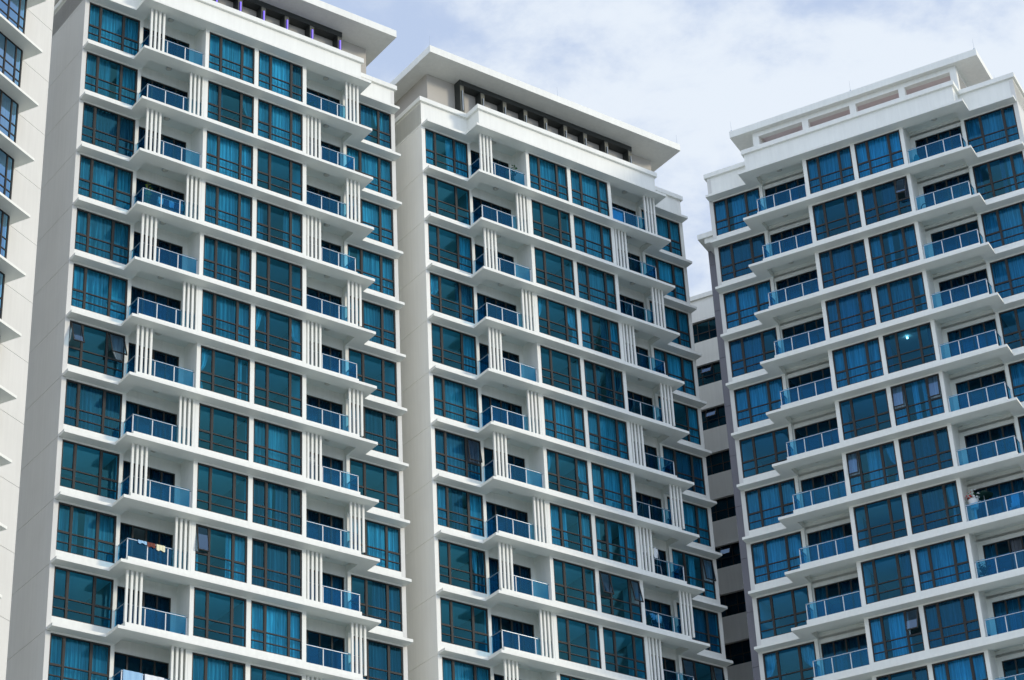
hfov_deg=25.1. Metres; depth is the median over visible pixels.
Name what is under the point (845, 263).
window
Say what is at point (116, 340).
window
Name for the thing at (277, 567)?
window
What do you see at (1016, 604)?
balcony door
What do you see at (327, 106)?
balcony door
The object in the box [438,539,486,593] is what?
window
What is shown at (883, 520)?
window
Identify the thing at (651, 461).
balcony door
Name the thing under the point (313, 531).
balcony door
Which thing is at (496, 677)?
balcony door
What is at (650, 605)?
balcony door
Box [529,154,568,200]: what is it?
window
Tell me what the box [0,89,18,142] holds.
window
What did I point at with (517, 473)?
balcony door
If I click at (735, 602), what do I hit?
window
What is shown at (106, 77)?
window
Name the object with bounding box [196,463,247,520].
window
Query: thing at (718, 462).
window
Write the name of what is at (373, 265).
window
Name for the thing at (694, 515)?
window
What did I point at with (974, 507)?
flower basket
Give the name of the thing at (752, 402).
window
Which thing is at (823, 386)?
balcony door
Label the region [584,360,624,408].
window
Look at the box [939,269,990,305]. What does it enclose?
balcony door
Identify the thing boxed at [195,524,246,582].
window
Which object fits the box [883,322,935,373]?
window
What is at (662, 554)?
balcony door
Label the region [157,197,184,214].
clothes rack
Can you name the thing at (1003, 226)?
window
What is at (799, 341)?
balcony door
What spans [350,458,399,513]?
window
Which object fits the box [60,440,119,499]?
window
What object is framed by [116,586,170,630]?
balcony door
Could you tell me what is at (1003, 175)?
window
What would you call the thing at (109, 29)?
window
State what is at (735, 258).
window
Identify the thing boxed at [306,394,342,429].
balcony door
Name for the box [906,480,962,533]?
window
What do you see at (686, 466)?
window
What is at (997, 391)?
balcony door
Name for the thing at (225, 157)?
window
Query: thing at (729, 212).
window
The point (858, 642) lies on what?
balcony door
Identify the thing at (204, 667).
window
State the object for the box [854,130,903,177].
window
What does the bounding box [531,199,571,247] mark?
window
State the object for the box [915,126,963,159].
balcony door
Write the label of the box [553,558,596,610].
window
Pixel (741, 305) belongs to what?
window
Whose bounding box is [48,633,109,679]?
window
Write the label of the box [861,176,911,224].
window
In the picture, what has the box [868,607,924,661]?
window
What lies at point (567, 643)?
window
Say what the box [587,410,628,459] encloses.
window
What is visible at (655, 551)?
garment
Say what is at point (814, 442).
balcony door
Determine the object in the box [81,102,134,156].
window
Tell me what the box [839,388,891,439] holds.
window
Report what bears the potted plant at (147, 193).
on the apartment tower at (216, 364)
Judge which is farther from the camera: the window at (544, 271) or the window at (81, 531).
the window at (544, 271)
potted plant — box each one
[143,182,151,203]
[306,99,316,106]
[504,165,516,181]
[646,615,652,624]
[977,562,989,576]
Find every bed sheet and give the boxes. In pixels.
[122,669,142,679]
[144,674,163,679]
[612,210,622,221]
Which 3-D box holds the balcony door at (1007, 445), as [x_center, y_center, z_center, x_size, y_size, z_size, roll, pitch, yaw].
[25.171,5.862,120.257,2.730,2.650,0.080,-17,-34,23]
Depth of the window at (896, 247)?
127.19 m
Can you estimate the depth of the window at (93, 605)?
102.15 m
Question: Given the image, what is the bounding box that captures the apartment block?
[690,290,753,679]
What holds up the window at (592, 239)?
in the apartment tower at (555, 454)
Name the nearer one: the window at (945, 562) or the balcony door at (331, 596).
the balcony door at (331, 596)
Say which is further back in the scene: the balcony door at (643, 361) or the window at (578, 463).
the balcony door at (643, 361)
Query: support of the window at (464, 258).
in the apartment tower at (555, 454)
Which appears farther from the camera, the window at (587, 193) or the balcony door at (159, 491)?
the window at (587, 193)
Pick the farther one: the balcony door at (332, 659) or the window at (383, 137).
the window at (383, 137)
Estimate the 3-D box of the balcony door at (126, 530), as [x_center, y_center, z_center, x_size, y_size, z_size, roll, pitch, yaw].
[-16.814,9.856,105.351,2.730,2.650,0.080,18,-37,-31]
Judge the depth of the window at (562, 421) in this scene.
123.79 m
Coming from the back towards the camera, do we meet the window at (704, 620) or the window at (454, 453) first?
the window at (704, 620)
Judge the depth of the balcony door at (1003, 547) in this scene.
117.43 m
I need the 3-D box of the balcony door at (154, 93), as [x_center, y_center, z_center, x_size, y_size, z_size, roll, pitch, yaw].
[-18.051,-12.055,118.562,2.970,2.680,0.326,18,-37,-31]
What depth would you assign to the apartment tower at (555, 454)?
125.22 m
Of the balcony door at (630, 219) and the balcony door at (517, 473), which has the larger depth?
the balcony door at (630, 219)
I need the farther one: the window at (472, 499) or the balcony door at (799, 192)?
the balcony door at (799, 192)
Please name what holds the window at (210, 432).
in the apartment tower at (216, 364)
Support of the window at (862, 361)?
in the apartment tower at (869, 315)
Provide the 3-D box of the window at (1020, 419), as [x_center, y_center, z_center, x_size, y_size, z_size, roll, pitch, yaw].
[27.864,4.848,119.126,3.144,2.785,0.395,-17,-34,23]
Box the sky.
[320,0,1023,296]
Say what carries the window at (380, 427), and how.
in the apartment tower at (216, 364)
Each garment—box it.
[164,199,168,205]
[169,201,173,207]
[653,548,657,557]
[656,615,661,623]
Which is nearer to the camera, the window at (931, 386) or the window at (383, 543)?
the window at (383, 543)
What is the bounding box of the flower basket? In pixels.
[966,489,979,518]
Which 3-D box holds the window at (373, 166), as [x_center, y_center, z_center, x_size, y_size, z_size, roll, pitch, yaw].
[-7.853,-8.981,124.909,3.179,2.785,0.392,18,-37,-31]
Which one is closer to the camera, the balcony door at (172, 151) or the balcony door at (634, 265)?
the balcony door at (172, 151)
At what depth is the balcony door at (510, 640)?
116.40 m
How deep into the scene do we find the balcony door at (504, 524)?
119.72 m
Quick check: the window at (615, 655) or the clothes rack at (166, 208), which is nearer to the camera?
the clothes rack at (166, 208)
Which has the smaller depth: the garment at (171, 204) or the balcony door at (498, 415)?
the garment at (171, 204)
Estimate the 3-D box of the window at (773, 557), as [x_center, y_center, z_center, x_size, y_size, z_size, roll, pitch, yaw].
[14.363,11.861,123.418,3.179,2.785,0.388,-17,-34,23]
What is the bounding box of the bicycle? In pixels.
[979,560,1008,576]
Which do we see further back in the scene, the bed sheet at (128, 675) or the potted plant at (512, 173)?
the potted plant at (512, 173)
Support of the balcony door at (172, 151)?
in the apartment tower at (216, 364)
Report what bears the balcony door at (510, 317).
in the apartment tower at (555, 454)
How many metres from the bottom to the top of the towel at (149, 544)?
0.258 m
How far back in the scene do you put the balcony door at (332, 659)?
108.92 m
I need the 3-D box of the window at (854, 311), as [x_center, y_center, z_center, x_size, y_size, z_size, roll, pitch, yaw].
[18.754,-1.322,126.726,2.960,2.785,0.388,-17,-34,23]
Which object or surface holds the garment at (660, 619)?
hanging from the clothes rack
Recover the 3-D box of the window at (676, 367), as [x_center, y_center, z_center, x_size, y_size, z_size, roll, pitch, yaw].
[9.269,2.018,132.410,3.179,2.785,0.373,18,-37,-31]
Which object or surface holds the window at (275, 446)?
in the apartment tower at (216, 364)
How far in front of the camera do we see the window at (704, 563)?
126.17 m
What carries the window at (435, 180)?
in the apartment tower at (555, 454)
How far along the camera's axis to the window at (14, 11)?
111.23 m
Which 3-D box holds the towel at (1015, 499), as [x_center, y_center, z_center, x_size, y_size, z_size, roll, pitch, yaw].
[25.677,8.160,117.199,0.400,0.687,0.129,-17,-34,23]
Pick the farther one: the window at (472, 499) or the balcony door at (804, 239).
the balcony door at (804, 239)
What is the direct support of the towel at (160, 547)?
hanging from the apartment tower at (216, 364)
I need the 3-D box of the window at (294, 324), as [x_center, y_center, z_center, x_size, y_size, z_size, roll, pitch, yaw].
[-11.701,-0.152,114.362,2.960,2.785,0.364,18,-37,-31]
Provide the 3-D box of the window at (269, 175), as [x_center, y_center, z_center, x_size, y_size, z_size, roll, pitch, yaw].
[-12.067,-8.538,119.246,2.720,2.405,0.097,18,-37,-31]
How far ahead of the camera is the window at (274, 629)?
106.35 m
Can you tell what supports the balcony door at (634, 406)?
in the apartment tower at (555, 454)
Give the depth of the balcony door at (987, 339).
123.83 m
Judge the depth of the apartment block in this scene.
142.17 m
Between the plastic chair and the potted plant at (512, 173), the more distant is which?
the potted plant at (512, 173)
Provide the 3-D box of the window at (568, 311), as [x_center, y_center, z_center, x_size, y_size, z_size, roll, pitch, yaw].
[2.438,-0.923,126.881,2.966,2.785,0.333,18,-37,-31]
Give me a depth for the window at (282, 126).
121.10 m
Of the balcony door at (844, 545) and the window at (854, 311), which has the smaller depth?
the balcony door at (844, 545)
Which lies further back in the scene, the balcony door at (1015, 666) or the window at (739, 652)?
the window at (739, 652)
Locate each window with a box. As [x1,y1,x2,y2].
[0,0,26,33]
[0,31,22,86]
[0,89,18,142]
[0,148,13,199]
[0,209,9,258]
[0,271,4,318]
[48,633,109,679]
[52,566,113,628]
[56,502,116,562]
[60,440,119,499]
[64,379,121,437]
[67,320,127,378]
[71,263,127,320]
[74,208,129,264]
[78,154,132,209]
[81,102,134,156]
[84,52,137,105]
[88,2,139,55]
[192,652,244,679]
[193,587,245,646]
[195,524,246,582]
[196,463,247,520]
[198,403,248,459]
[200,345,249,401]
[201,289,250,344]
[203,235,251,289]
[204,182,251,236]
[206,131,252,183]
[207,80,253,132]
[209,32,254,83]
[250,665,301,679]
[251,600,301,659]
[252,477,301,534]
[252,538,301,595]
[253,419,301,474]
[254,361,301,416]
[255,306,301,360]
[256,199,301,252]
[256,252,301,305]
[257,148,301,200]
[258,51,302,101]
[258,99,301,150]
[346,145,391,196]
[347,244,394,296]
[348,99,390,148]
[349,195,393,245]
[349,348,396,401]
[350,296,395,348]
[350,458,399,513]
[351,403,397,456]
[351,575,401,631]
[352,516,400,571]
[354,636,402,679]
[425,128,468,177]
[426,175,470,225]
[428,223,472,273]
[430,272,474,323]
[431,323,476,374]
[433,375,479,427]
[435,428,481,481]
[436,483,483,536]
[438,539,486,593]
[440,597,488,652]
[442,657,490,679]
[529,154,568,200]
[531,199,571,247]
[534,247,574,295]
[537,295,578,344]
[540,345,581,394]
[543,396,585,446]
[546,449,589,499]
[550,503,592,554]
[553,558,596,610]
[556,615,600,668]
[560,674,583,679]
[570,169,609,216]
[573,215,612,262]
[577,262,616,309]
[580,310,620,358]
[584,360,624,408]
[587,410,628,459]
[591,462,633,512]
[595,516,637,566]
[599,571,643,622]
[603,627,646,679]
[641,209,681,255]
[645,254,686,301]
[649,300,690,347]
[654,348,695,395]
[658,396,700,444]
[662,446,705,494]
[667,497,710,546]
[672,549,715,598]
[676,602,721,653]
[681,657,724,679]
[693,318,716,343]
[697,361,721,385]
[701,405,725,430]
[705,450,730,475]
[711,496,735,521]
[713,188,761,235]
[715,543,740,568]
[718,233,766,281]
[720,591,745,616]
[723,280,772,328]
[725,640,751,666]
[728,327,778,377]
[734,376,784,426]
[739,427,790,477]
[745,478,797,530]
[751,531,804,583]
[756,586,810,638]
[763,641,817,679]
[806,146,854,193]
[812,192,861,240]
[819,239,868,288]
[825,288,875,337]
[832,337,883,387]
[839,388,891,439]
[846,441,899,493]
[853,495,907,547]
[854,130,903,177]
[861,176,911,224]
[861,550,915,603]
[868,224,919,273]
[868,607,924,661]
[875,272,927,322]
[876,665,928,679]
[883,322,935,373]
[890,373,944,425]
[898,426,952,478]
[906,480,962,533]
[915,536,971,590]
[923,593,980,648]
[932,652,987,679]
[964,105,1019,152]
[972,151,1023,199]
[981,201,1023,248]
[990,253,1023,297]
[999,306,1023,349]
[1008,360,1023,401]
[1017,416,1023,450]
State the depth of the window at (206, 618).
104.62 m
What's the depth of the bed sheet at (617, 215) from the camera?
134.16 m
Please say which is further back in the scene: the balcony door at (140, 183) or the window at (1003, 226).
the window at (1003, 226)
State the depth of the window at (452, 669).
113.40 m
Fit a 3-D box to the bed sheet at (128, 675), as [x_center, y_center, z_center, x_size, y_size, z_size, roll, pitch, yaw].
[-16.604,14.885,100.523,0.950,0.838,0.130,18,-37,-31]
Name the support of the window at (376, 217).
in the apartment tower at (216, 364)
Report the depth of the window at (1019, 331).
122.67 m
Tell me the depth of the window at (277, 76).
122.76 m
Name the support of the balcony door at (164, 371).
in the apartment tower at (216, 364)
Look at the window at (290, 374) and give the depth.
112.72 m
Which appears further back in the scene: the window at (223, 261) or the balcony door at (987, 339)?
the balcony door at (987, 339)
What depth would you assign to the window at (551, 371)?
125.28 m
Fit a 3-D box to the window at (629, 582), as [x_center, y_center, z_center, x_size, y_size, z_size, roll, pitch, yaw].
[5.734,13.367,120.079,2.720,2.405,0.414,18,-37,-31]
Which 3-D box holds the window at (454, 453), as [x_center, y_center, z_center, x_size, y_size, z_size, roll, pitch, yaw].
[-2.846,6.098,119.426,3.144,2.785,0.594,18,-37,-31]
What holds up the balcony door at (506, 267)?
in the apartment tower at (555, 454)
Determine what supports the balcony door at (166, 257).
in the apartment tower at (216, 364)
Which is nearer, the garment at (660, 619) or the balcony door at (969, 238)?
the garment at (660, 619)
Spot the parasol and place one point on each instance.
(984, 495)
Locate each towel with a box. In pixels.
[137,540,146,544]
[146,542,155,547]
[156,544,164,551]
[1011,493,1019,505]
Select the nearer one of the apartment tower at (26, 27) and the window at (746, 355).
the apartment tower at (26, 27)
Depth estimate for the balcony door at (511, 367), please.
124.76 m
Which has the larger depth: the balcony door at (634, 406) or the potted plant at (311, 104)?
the balcony door at (634, 406)
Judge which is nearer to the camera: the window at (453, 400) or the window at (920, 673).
the window at (920, 673)
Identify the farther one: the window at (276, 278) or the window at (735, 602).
the window at (735, 602)
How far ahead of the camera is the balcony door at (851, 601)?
120.83 m
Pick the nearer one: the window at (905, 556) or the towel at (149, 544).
the towel at (149, 544)
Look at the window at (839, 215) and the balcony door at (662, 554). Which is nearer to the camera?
the balcony door at (662, 554)
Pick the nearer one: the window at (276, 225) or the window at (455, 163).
the window at (276, 225)
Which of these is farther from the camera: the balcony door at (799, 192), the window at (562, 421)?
the balcony door at (799, 192)
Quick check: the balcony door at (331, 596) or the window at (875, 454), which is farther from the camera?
the window at (875, 454)
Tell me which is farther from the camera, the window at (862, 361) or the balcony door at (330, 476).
the window at (862, 361)
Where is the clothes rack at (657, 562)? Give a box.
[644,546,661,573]
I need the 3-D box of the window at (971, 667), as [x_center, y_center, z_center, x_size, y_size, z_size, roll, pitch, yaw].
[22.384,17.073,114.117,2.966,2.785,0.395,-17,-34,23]
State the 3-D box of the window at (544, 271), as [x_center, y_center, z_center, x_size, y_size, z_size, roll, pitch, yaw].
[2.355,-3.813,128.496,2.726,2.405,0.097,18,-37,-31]
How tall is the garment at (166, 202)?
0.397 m
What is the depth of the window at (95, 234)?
112.00 m
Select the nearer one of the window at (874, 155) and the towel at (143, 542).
the towel at (143, 542)
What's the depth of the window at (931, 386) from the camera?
122.40 m
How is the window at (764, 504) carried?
in the apartment tower at (869, 315)
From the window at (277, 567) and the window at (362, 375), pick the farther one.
the window at (362, 375)
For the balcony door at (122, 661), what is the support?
in the apartment tower at (216, 364)
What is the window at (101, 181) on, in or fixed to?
in the apartment tower at (216, 364)
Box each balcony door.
[113,652,168,679]
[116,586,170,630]
[119,522,172,565]
[122,461,174,502]
[125,401,176,441]
[127,343,178,382]
[130,286,180,324]
[133,231,182,268]
[135,178,183,214]
[138,127,185,161]
[140,76,187,110]
[143,27,188,60]
[306,88,339,116]
[306,136,339,164]
[306,185,340,215]
[306,235,340,266]
[306,287,341,319]
[306,340,341,373]
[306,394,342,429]
[306,509,343,546]
[306,630,344,670]
[309,452,342,486]
[309,569,343,607]
[470,150,508,178]
[473,197,511,226]
[475,244,513,275]
[477,293,516,325]
[479,343,519,376]
[481,394,522,428]
[484,447,525,482]
[486,501,528,537]
[489,557,531,594]
[491,615,534,653]
[494,674,515,679]
[612,203,636,226]
[618,249,640,272]
[619,294,644,320]
[626,344,648,368]
[627,391,653,418]
[634,442,657,469]
[636,492,662,521]
[643,549,667,575]
[644,598,671,630]
[651,654,676,679]
[765,177,805,208]
[770,223,812,254]
[776,269,818,302]
[782,318,825,351]
[788,367,832,402]
[794,417,839,453]
[801,469,846,506]
[807,522,853,560]
[814,577,861,617]
[821,633,868,674]
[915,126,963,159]
[923,172,972,207]
[931,220,981,255]
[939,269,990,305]
[947,319,999,356]
[956,370,1009,408]
[964,423,1018,462]
[973,477,1023,518]
[983,535,1023,575]
[992,595,1023,633]
[1002,656,1023,679]
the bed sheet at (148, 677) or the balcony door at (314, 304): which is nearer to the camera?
the bed sheet at (148, 677)
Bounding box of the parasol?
[975,490,992,515]
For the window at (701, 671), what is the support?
in the apartment tower at (555, 454)
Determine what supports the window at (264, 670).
in the apartment tower at (216, 364)
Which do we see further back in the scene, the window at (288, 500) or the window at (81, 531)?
the window at (288, 500)
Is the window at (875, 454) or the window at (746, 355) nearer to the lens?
the window at (875, 454)
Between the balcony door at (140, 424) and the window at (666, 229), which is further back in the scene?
the window at (666, 229)
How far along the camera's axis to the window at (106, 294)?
110.56 m
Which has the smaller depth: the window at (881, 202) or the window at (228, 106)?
the window at (228, 106)
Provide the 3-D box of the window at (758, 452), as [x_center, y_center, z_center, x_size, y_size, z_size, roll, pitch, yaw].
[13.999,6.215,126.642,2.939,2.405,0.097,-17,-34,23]
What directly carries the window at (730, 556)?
in the apartment block
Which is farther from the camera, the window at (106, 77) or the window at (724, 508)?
the window at (724, 508)
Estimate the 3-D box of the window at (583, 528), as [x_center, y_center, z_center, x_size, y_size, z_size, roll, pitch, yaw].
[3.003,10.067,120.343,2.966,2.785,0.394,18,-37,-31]
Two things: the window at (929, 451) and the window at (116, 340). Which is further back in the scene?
the window at (929, 451)
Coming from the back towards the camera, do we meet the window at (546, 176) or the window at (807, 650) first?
the window at (546, 176)
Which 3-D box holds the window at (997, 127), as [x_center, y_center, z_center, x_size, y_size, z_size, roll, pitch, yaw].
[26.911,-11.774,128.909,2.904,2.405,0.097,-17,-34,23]
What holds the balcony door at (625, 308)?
in the apartment tower at (555, 454)
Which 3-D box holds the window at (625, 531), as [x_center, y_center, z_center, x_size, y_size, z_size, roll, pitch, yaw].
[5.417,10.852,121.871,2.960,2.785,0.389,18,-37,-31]
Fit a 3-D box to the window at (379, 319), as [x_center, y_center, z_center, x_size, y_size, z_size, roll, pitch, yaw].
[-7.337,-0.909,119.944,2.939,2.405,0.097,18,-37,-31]
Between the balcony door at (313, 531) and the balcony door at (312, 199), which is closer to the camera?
the balcony door at (313, 531)
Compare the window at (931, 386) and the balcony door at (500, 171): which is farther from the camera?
the balcony door at (500, 171)
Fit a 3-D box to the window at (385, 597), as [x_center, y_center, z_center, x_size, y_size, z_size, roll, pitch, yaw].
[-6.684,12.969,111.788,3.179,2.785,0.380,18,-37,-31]
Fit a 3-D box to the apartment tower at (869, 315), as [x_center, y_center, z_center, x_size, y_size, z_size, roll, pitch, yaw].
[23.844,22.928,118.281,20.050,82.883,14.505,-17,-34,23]
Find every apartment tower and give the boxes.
[0,0,54,679]
[6,0,412,679]
[390,36,732,679]
[697,40,1023,679]
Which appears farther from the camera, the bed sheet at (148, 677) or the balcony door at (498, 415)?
the balcony door at (498, 415)
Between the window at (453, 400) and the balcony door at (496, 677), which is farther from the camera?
the window at (453, 400)
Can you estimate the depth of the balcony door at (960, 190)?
128.78 m
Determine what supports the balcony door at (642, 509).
in the apartment tower at (555, 454)
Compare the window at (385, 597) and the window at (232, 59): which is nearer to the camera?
the window at (385, 597)
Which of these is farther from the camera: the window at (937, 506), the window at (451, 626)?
the window at (937, 506)
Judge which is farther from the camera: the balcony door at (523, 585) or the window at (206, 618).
the balcony door at (523, 585)
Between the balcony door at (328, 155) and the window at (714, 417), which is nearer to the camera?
the balcony door at (328, 155)
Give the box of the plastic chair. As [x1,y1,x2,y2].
[1010,503,1019,509]
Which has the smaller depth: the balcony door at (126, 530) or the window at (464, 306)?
the balcony door at (126, 530)
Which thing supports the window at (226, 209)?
in the apartment tower at (216, 364)
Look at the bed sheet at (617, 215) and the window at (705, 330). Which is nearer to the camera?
the bed sheet at (617, 215)
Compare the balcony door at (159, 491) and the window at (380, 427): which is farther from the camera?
the window at (380, 427)
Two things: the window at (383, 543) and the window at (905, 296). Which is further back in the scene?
the window at (905, 296)
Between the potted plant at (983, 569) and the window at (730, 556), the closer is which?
the potted plant at (983, 569)
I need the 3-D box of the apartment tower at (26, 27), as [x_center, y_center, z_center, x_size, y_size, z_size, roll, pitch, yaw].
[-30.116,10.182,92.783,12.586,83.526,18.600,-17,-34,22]
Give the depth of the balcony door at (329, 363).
117.31 m
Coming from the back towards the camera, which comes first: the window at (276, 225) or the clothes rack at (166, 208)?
the window at (276, 225)
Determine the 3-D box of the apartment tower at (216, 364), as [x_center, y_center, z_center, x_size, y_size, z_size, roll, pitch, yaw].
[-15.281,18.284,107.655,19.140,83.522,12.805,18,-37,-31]
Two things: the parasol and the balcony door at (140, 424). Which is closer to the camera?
the balcony door at (140, 424)
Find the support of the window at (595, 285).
in the apartment tower at (555, 454)
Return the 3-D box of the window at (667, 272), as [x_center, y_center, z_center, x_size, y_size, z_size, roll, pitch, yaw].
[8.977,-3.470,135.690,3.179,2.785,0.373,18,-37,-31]
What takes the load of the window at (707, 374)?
in the apartment block
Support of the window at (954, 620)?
in the apartment tower at (869, 315)
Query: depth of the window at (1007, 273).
124.27 m
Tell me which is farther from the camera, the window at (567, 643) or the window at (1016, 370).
the window at (1016, 370)
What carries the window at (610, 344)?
in the apartment tower at (555, 454)
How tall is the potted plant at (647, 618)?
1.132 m
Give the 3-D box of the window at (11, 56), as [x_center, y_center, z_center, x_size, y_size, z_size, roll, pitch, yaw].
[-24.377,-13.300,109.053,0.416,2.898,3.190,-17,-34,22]
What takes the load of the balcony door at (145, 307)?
in the apartment tower at (216, 364)
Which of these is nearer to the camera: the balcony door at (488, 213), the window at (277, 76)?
the window at (277, 76)
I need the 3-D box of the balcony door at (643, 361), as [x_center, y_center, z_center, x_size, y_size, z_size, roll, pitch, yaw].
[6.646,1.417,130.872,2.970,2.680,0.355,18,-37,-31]
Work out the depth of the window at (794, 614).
121.81 m
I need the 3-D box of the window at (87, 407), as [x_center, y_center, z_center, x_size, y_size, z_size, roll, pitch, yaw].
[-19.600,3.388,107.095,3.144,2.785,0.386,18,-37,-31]
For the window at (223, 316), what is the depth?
112.82 m
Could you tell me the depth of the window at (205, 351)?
111.26 m
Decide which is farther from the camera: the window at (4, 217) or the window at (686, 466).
the window at (686, 466)
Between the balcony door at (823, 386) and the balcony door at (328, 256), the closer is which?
the balcony door at (328, 256)
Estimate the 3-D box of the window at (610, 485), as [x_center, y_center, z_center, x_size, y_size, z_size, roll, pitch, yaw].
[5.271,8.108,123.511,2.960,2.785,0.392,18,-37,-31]
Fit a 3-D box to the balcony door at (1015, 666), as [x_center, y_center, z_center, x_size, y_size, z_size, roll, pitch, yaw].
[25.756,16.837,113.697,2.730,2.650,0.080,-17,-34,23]
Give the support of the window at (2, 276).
in the apartment tower at (26, 27)
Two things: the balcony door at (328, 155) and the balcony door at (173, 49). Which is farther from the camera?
the balcony door at (328, 155)
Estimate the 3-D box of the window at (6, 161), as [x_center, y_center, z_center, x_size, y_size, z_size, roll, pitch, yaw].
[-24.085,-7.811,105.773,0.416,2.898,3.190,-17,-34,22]
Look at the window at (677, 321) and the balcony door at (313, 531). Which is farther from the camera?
the window at (677, 321)
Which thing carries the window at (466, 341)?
in the apartment tower at (555, 454)
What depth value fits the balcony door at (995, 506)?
118.90 m
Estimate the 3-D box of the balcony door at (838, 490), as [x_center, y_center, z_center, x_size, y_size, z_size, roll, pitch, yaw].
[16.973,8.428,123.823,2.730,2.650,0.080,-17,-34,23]
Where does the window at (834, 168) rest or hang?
in the apartment tower at (869, 315)
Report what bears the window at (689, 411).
in the apartment tower at (555, 454)
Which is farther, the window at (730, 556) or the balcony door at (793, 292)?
the window at (730, 556)
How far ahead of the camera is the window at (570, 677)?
115.55 m
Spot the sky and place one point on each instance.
(683, 70)
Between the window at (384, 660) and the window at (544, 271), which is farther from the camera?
the window at (544, 271)
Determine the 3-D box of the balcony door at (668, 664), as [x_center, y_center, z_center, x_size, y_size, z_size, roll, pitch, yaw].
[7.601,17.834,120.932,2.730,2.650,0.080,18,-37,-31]
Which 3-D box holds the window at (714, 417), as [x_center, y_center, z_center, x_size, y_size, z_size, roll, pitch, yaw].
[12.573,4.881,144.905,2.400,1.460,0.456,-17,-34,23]
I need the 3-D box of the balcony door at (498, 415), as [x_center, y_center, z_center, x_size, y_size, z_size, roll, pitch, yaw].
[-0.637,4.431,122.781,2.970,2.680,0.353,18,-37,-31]

